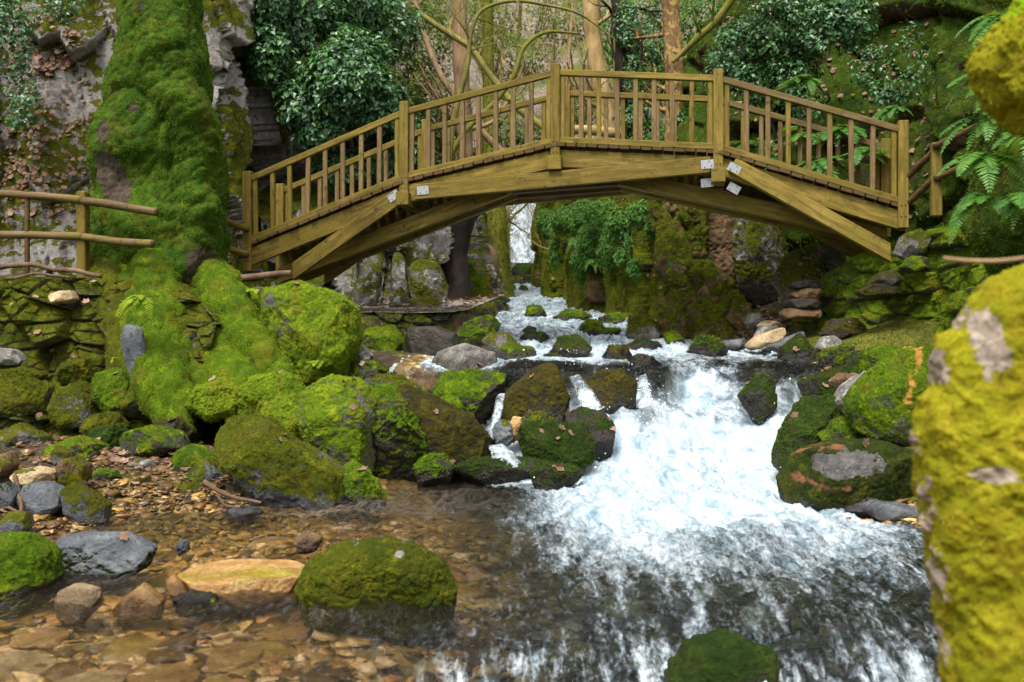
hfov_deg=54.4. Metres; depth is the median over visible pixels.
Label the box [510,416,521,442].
river stone
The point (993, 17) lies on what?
fern
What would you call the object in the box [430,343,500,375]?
boulder
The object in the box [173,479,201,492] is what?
cobble
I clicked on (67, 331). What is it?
stone wall
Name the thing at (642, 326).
mossy rock
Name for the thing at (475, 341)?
mossy rock
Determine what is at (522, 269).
wet rock
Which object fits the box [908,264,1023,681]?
boulder
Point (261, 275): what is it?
driftwood
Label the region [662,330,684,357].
mossy rock
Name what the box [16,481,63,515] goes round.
cobble
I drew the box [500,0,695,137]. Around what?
slender tree
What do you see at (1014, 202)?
fern
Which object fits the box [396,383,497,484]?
boulder
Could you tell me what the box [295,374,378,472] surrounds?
boulder
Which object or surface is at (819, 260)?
mossy rock
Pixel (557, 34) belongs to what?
slender tree
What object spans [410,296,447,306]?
rock slab
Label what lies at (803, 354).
mossy rock
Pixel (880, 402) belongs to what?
boulder
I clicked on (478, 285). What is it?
rock slab
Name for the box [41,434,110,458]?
mossy rock
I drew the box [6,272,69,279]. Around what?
dead branch
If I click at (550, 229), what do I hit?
fern
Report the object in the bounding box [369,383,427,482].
mossy rock
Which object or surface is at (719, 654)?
boulder
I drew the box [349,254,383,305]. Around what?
rock slab
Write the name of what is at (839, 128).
fern
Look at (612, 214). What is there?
hanging plant
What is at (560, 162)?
footbridge
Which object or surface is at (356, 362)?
river stone
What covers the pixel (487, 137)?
bare tree
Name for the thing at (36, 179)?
fallen leaves
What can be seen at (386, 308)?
path
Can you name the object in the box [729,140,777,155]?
fern
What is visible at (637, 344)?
mossy rock
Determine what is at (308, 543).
river stone
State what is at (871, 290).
wall stone
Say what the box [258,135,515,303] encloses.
rock slabs
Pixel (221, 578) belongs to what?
river stone
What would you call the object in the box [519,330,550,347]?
mossy rock
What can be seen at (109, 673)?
river stone
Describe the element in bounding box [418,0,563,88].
shrub
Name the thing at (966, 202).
fern
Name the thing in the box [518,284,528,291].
mossy rock
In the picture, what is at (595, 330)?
mossy rock
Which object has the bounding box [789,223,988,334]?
stone wall
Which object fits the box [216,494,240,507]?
exposed root
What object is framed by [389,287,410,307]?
rock slab
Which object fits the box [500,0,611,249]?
slender tree
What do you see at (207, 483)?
exposed root
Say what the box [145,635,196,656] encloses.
river stone
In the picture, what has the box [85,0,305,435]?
old tree
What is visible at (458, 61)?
bare tree
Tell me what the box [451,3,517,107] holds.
slender tree
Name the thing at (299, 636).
river stone
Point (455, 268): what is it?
dark trunk
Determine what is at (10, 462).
cobble
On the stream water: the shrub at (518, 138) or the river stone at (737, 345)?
the river stone at (737, 345)
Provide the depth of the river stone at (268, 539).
6.87 m
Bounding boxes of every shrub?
[359,0,452,144]
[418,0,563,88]
[418,89,595,151]
[520,0,664,112]
[600,0,725,106]
[625,118,677,153]
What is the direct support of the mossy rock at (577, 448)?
on the ground
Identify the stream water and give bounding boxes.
[0,270,939,681]
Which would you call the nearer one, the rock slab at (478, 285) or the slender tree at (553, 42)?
the rock slab at (478, 285)
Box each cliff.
[0,0,435,286]
[677,0,1012,300]
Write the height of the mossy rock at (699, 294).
2.656 m
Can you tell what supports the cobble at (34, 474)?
on the ground
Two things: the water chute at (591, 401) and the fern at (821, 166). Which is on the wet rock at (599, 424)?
the water chute at (591, 401)
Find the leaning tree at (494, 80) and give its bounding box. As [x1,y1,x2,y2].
[405,0,540,128]
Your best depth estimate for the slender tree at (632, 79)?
23.67 m
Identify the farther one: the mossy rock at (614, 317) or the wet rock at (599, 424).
the mossy rock at (614, 317)
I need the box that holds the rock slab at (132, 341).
[120,324,145,385]
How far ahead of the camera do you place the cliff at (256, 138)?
14.30 m
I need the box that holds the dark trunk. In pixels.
[440,214,479,300]
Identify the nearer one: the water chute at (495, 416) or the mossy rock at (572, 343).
the water chute at (495, 416)
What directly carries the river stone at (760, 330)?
on the stream water
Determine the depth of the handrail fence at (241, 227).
12.77 m
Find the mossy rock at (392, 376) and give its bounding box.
[373,373,411,381]
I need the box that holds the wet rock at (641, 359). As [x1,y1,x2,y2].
[627,353,661,367]
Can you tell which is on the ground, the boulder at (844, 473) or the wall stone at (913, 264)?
the boulder at (844, 473)
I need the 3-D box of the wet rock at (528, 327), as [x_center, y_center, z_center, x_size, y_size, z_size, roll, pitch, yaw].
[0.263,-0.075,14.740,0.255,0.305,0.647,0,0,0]
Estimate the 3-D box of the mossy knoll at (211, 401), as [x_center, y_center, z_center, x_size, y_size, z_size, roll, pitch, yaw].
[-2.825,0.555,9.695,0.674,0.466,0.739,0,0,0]
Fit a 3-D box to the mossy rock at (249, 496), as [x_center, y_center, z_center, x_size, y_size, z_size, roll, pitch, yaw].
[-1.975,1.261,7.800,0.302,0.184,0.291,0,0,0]
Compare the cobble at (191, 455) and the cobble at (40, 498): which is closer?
the cobble at (40, 498)
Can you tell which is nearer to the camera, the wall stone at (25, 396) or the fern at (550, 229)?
the wall stone at (25, 396)
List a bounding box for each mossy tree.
[468,0,532,298]
[671,0,735,62]
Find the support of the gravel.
on the ground
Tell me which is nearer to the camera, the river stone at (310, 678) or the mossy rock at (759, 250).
the river stone at (310, 678)
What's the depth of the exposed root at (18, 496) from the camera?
6.88 m
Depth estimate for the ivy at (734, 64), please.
13.74 m
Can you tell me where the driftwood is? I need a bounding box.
[240,270,291,281]
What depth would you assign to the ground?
9.05 m
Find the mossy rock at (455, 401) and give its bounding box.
[441,393,464,410]
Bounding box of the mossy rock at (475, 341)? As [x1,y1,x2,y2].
[460,337,485,347]
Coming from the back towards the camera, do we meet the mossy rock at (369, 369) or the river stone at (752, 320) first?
the river stone at (752, 320)
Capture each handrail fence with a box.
[0,190,158,277]
[227,219,249,257]
[907,124,975,216]
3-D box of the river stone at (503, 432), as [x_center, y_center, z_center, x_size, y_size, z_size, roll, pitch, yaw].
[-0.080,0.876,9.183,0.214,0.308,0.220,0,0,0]
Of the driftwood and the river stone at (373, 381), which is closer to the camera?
the river stone at (373, 381)
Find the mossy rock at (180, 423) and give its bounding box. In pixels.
[153,416,197,441]
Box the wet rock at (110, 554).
[53,530,157,593]
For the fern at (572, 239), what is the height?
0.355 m
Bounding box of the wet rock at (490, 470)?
[453,454,548,486]
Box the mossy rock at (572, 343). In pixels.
[549,333,591,357]
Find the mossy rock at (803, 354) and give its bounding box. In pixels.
[777,333,815,363]
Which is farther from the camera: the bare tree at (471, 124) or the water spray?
the bare tree at (471, 124)
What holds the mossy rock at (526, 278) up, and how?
on the ground
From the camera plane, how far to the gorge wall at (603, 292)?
17.49 m
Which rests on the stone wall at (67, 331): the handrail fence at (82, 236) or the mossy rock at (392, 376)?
the handrail fence at (82, 236)
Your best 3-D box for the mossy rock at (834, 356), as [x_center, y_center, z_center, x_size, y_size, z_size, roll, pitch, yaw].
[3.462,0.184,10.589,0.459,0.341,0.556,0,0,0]
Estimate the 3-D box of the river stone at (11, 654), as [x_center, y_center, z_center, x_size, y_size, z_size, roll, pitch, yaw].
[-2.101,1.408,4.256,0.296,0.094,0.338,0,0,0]
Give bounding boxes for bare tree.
[405,0,503,149]
[409,0,543,210]
[421,0,617,161]
[453,0,579,155]
[537,0,626,146]
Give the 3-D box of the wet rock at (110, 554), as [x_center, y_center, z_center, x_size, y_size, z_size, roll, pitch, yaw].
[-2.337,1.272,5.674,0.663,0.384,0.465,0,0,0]
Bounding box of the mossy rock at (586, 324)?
[579,318,603,331]
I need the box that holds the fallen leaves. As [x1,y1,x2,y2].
[0,1,943,539]
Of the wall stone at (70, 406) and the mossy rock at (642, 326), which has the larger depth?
the mossy rock at (642, 326)
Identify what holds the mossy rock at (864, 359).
on the ground
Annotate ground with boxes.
[0,0,938,681]
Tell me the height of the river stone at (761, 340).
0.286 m
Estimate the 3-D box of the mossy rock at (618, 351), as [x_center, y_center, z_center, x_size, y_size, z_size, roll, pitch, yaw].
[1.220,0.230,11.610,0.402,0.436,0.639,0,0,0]
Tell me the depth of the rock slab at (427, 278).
15.19 m
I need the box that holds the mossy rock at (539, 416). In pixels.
[521,410,556,422]
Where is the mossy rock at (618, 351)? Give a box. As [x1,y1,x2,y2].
[602,342,631,359]
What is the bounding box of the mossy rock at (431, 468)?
[413,451,454,487]
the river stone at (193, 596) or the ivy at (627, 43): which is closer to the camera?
the river stone at (193, 596)
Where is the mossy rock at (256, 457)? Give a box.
[213,413,366,522]
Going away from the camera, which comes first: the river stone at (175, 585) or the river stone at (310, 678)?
the river stone at (310, 678)
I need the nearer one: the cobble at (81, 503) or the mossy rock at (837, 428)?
the cobble at (81, 503)
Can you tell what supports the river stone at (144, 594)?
on the gravel
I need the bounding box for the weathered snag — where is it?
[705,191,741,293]
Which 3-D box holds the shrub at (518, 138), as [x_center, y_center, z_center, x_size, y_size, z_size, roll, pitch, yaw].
[0.496,-5.140,22.929,5.790,2.414,2.752,0,0,-43]
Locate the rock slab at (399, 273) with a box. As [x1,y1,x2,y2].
[391,252,409,297]
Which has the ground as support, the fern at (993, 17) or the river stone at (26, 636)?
the river stone at (26, 636)
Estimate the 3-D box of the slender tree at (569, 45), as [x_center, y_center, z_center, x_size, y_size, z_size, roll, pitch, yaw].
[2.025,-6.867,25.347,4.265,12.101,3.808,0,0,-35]
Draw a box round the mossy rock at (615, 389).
[584,369,639,414]
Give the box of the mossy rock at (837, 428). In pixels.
[817,415,868,441]
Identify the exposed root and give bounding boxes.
[7,474,23,510]
[101,449,130,466]
[202,479,261,503]
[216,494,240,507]
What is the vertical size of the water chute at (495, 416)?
0.411 m
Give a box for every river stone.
[0,650,59,680]
[9,626,70,649]
[54,582,103,626]
[57,670,125,681]
[112,582,165,624]
[129,663,200,681]
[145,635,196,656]
[166,575,188,598]
[172,588,220,617]
[177,559,304,612]
[203,641,264,673]
[247,537,293,550]
[261,622,310,641]
[279,674,336,681]
[293,532,322,553]
[345,359,389,376]
[356,343,372,360]
[364,377,421,388]
[418,519,466,532]
[492,419,514,451]
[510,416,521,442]
[723,338,746,351]
[744,313,764,328]
[744,328,785,350]
[753,325,778,335]
[756,320,782,327]
[765,331,805,350]
[815,335,842,351]
[828,372,857,388]
[833,370,865,415]
[845,498,881,516]
[863,501,919,522]
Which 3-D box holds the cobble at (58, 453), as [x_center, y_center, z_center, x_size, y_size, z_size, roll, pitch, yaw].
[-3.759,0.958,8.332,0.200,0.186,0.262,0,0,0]
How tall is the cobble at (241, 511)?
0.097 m
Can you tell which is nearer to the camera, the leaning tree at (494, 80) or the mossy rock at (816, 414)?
the mossy rock at (816, 414)
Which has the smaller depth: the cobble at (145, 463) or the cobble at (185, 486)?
the cobble at (185, 486)
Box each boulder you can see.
[0,531,64,619]
[294,536,457,645]
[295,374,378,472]
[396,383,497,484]
[403,326,459,355]
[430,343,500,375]
[499,362,570,421]
[663,626,780,681]
[775,437,913,512]
[841,343,932,446]
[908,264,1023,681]
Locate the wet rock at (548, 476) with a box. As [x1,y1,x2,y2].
[529,459,585,490]
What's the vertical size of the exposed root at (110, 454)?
0.203 m
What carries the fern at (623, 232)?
attached to the gorge wall at (603, 292)
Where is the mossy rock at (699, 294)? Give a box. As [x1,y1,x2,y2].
[647,198,756,356]
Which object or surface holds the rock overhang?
on the ground
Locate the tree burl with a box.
[486,243,498,270]
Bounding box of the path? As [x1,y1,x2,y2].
[358,294,505,312]
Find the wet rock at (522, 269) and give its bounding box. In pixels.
[511,263,531,276]
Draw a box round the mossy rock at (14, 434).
[0,422,52,448]
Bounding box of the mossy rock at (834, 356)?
[816,343,858,367]
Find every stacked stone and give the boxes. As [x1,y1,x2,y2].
[778,308,821,319]
[781,298,821,308]
[787,281,821,288]
[788,288,822,299]
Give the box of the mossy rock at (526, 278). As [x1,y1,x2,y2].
[521,274,533,283]
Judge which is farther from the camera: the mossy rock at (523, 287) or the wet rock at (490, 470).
the mossy rock at (523, 287)
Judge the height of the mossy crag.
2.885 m
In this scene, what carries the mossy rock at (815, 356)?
on the ground
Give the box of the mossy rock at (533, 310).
[524,303,546,329]
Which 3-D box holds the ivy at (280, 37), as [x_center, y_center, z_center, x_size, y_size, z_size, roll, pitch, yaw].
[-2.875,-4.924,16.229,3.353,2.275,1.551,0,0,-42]
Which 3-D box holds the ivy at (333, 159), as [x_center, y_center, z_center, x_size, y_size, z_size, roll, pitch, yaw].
[-2.175,-2.872,16.168,2.252,1.381,1.318,0,0,0]
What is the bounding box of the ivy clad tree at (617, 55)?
[588,0,690,148]
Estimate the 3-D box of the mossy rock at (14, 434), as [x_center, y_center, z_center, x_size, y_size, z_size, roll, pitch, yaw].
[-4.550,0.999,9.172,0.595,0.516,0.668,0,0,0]
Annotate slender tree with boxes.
[398,6,452,107]
[419,0,524,144]
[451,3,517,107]
[481,0,521,77]
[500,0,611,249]
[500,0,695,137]
[503,0,604,148]
[521,0,576,132]
[524,9,558,90]
[527,0,609,219]
[556,0,613,123]
[603,0,649,139]
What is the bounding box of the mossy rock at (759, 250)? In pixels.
[731,217,788,305]
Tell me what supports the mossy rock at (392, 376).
on the ground
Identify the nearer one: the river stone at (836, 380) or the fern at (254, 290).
the river stone at (836, 380)
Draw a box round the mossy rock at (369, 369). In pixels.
[352,360,386,380]
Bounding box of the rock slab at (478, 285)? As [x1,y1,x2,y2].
[469,264,491,298]
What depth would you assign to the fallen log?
19.92 m
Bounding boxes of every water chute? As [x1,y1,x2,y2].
[489,393,504,438]
[489,443,521,467]
[569,374,601,409]
[636,374,652,407]
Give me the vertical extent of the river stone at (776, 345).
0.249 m
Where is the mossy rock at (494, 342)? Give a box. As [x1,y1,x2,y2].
[482,331,520,351]
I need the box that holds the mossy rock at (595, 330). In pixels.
[583,325,623,342]
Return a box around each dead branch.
[0,262,101,277]
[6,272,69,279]
[943,256,1023,262]
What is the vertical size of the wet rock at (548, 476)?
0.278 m
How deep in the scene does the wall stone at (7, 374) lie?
10.11 m
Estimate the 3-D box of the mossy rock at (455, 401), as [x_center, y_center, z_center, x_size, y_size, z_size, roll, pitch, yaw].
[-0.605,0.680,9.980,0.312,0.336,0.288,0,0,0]
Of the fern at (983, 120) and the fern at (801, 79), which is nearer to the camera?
the fern at (983, 120)
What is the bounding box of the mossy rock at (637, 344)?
[627,338,662,353]
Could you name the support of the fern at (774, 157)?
on the mossy rock at (699, 294)
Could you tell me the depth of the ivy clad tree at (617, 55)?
18.90 m
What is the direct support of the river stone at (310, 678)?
on the gravel
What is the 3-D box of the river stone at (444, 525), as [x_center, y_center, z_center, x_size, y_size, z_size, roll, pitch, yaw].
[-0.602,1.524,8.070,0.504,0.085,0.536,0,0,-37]
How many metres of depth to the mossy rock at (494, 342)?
11.98 m
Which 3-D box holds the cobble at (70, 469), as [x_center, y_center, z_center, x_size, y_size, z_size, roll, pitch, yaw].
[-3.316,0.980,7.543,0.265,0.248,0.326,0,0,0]
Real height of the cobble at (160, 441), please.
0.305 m
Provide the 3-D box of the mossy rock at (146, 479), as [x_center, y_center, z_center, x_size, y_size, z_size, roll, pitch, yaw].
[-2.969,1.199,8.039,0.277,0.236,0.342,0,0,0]
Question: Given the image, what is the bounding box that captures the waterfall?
[510,203,535,262]
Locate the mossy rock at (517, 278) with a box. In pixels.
[513,275,521,283]
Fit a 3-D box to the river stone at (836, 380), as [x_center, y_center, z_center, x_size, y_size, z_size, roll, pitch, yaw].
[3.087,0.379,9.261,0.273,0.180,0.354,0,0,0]
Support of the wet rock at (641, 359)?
on the stream water
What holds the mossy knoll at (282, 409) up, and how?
on the ground
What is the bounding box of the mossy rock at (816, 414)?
[771,393,843,471]
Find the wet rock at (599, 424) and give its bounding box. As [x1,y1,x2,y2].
[564,406,615,461]
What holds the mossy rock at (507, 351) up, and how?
on the ground
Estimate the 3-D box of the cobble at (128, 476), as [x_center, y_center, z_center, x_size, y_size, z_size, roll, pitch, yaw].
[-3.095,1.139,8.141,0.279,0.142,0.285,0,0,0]
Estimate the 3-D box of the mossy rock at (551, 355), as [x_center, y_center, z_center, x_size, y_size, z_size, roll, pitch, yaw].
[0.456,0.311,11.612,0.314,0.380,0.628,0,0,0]
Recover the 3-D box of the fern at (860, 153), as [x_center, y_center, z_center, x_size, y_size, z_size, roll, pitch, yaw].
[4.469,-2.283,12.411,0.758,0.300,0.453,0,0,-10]
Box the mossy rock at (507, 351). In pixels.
[495,342,536,386]
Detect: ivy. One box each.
[0,0,91,131]
[241,0,426,92]
[268,22,422,157]
[305,123,442,190]
[610,0,687,134]
[700,0,882,143]
[784,20,932,124]
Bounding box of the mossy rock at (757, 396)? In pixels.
[737,372,777,424]
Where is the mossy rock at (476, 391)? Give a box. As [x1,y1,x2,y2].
[431,367,506,427]
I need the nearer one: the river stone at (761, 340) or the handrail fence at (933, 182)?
the handrail fence at (933, 182)
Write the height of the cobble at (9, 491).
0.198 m
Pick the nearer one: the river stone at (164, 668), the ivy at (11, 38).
the river stone at (164, 668)
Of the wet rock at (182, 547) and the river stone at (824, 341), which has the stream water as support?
the wet rock at (182, 547)
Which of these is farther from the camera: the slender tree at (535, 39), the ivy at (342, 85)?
the slender tree at (535, 39)
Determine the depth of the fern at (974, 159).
7.04 m
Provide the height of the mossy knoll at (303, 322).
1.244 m
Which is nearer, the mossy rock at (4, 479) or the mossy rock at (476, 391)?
the mossy rock at (4, 479)
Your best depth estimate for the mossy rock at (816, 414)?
8.51 m
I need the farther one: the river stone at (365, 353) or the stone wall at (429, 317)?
the stone wall at (429, 317)
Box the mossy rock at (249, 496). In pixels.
[245,494,263,506]
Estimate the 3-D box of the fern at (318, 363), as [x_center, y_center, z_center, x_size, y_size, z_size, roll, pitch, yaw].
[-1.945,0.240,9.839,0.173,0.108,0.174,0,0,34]
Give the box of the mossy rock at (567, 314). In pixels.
[551,308,592,334]
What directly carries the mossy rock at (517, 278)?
on the ground
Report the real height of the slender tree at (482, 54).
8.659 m
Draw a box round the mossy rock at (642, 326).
[624,314,660,341]
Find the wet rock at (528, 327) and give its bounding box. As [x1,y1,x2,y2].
[521,325,536,332]
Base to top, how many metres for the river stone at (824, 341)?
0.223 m
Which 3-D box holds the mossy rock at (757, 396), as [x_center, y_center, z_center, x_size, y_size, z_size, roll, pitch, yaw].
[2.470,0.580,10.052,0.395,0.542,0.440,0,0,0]
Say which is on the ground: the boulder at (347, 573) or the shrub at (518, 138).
the boulder at (347, 573)
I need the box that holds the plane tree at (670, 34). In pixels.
[619,0,686,140]
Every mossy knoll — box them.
[184,376,240,422]
[234,370,304,415]
[259,280,363,386]
[260,392,303,440]
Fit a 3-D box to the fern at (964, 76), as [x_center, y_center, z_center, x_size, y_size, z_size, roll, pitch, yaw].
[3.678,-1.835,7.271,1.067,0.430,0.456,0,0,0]
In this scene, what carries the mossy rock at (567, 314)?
in the stream water
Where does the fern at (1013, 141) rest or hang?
attached to the cliff at (948, 20)
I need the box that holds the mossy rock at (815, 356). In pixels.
[813,351,820,361]
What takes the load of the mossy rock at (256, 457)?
on the ground
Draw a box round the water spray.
[523,349,790,491]
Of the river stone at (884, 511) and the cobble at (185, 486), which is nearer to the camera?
the river stone at (884, 511)
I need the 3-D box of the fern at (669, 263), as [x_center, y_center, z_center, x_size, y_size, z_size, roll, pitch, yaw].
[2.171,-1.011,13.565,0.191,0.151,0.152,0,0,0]
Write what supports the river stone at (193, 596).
on the stream water
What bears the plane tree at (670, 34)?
on the cliff at (948, 20)
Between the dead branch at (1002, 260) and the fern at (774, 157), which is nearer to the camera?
the dead branch at (1002, 260)
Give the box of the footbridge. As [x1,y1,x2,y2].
[242,63,908,283]
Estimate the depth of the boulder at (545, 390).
9.59 m
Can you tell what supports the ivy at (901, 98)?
attached to the cliff at (948, 20)
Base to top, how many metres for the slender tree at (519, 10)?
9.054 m
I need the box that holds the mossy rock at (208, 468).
[187,457,225,482]
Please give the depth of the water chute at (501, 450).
8.79 m
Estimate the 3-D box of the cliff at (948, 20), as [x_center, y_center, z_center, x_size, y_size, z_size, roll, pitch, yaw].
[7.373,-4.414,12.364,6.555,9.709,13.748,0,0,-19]
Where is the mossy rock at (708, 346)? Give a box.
[685,334,727,358]
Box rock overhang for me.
[965,0,1023,139]
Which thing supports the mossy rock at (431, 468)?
on the ground
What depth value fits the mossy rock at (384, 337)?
12.17 m
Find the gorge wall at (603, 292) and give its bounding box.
[530,195,706,340]
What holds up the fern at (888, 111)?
attached to the cliff at (948, 20)
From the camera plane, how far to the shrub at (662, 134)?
18.69 m
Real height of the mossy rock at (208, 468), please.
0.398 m
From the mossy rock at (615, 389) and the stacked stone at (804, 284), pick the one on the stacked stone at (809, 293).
the stacked stone at (804, 284)
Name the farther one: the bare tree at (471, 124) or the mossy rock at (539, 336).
the bare tree at (471, 124)
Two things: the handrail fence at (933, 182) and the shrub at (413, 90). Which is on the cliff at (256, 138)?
the shrub at (413, 90)
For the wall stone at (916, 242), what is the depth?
11.06 m
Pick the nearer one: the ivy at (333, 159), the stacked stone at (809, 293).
the stacked stone at (809, 293)
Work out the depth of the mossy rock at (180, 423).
9.30 m
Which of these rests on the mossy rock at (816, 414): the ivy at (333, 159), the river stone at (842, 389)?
the river stone at (842, 389)
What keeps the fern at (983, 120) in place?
attached to the cliff at (948, 20)
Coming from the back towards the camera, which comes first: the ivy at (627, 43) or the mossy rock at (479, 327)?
the ivy at (627, 43)
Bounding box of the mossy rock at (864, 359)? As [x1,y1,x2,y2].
[845,344,897,373]
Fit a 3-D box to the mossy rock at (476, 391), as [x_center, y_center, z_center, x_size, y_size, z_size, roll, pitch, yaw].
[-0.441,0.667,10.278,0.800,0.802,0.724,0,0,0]
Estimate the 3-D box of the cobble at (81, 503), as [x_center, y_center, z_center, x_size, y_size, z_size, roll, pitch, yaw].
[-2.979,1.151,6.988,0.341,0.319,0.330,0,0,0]
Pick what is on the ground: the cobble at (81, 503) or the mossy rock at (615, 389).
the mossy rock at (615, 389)
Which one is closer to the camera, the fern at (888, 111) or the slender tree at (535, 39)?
the fern at (888, 111)
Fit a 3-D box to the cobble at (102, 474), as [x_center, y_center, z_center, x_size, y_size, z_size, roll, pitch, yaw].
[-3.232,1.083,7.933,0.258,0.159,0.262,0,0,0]
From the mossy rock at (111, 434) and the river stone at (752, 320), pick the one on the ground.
the mossy rock at (111, 434)
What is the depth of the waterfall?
27.72 m
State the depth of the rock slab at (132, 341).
9.90 m
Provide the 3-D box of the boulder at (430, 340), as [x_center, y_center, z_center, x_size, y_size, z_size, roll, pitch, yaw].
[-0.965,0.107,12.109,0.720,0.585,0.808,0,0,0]
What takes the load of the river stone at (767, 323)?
on the ground
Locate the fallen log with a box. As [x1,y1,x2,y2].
[575,107,620,138]
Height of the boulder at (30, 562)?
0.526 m
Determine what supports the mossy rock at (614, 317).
in the stream water
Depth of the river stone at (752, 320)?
12.92 m
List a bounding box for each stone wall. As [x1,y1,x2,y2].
[0,275,220,443]
[360,295,510,336]
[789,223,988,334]
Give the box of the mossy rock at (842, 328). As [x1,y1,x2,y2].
[819,316,868,339]
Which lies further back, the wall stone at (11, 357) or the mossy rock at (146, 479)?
the wall stone at (11, 357)
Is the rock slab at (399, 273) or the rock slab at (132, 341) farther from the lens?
the rock slab at (399, 273)
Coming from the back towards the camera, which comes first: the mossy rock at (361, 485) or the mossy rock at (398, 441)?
the mossy rock at (398, 441)
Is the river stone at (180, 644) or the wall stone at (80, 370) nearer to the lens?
the river stone at (180, 644)
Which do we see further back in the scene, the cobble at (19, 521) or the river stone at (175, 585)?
the cobble at (19, 521)
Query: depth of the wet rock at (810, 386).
9.62 m
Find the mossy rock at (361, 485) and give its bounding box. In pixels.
[342,460,387,519]
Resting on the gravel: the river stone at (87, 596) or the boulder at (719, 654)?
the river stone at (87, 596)
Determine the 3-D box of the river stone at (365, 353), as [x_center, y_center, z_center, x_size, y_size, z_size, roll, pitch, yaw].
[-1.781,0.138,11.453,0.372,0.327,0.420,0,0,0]
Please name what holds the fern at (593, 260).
attached to the gorge wall at (603, 292)
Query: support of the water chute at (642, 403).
on the mossy rock at (615, 389)
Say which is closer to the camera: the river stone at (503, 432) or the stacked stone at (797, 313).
the river stone at (503, 432)
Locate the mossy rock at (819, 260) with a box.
[773,242,846,306]
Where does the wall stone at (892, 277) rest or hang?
attached to the stone wall at (941, 290)
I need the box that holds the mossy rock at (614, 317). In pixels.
[598,311,634,332]
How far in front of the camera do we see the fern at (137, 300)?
9.69 m
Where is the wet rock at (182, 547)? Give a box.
[175,539,190,555]
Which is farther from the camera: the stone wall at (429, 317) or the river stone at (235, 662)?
the stone wall at (429, 317)
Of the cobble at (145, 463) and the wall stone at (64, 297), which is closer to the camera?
the cobble at (145, 463)
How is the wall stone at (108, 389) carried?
on the stone wall at (67, 331)
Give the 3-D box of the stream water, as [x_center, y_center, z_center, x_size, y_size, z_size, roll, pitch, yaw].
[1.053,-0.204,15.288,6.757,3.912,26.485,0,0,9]
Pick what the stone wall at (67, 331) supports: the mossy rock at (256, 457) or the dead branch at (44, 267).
the dead branch at (44, 267)
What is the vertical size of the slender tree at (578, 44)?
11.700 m
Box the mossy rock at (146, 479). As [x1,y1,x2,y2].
[136,476,152,483]
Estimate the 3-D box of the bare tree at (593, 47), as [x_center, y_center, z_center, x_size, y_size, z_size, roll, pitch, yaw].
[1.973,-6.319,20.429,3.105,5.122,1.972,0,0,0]
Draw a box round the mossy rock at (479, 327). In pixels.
[458,314,500,339]
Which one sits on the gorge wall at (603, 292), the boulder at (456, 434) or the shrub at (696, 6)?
the shrub at (696, 6)
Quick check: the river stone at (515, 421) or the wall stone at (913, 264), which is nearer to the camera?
the river stone at (515, 421)
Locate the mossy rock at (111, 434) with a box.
[86,422,127,448]
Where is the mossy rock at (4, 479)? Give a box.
[0,468,21,483]
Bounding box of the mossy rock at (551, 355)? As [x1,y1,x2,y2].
[543,352,561,356]
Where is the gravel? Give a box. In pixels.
[0,362,920,681]
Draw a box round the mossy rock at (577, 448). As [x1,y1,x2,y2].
[516,418,597,469]
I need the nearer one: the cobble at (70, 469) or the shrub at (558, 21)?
the cobble at (70, 469)
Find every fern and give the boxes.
[115,294,152,322]
[246,288,259,293]
[305,360,323,368]
[545,222,565,237]
[560,237,579,252]
[577,226,601,240]
[579,257,600,272]
[609,224,629,240]
[610,250,626,262]
[626,218,645,236]
[665,261,677,268]
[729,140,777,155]
[753,155,792,169]
[772,74,825,105]
[774,125,819,144]
[796,156,847,177]
[805,124,866,153]
[838,146,890,165]
[872,105,912,120]
[937,151,1023,193]
[938,110,996,154]
[946,74,980,114]
[947,190,1001,244]
[954,10,1006,48]
[992,132,1023,169]
[996,191,1023,229]
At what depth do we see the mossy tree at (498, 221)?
21.63 m
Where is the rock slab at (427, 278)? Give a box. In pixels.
[409,259,448,302]
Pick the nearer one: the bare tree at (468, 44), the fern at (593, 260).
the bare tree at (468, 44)
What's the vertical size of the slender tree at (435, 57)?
10.525 m
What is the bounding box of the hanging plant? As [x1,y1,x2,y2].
[534,198,655,286]
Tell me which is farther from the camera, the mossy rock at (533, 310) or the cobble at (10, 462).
the mossy rock at (533, 310)
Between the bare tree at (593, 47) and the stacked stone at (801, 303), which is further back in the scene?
the bare tree at (593, 47)
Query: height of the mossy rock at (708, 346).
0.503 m
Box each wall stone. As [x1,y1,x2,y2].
[0,348,26,365]
[0,366,49,383]
[0,376,54,416]
[44,380,100,430]
[48,290,78,304]
[55,357,101,384]
[79,411,131,435]
[90,367,129,413]
[855,284,901,296]
[863,270,903,286]
[893,228,930,259]
[898,255,930,273]
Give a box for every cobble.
[0,452,20,476]
[0,481,20,508]
[0,511,34,532]
[9,466,56,486]
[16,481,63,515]
[50,445,76,465]
[55,455,92,485]
[59,482,113,525]
[90,467,123,480]
[119,424,190,457]
[121,472,140,477]
[129,459,154,468]
[170,443,216,471]
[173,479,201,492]
[224,505,263,519]
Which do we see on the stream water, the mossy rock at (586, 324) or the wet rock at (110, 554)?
the mossy rock at (586, 324)
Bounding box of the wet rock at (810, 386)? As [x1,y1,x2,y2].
[796,363,858,395]
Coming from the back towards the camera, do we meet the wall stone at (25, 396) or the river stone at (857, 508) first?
the wall stone at (25, 396)
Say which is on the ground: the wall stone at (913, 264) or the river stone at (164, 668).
the river stone at (164, 668)
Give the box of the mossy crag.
[959,111,1023,276]
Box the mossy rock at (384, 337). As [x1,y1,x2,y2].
[362,324,404,350]

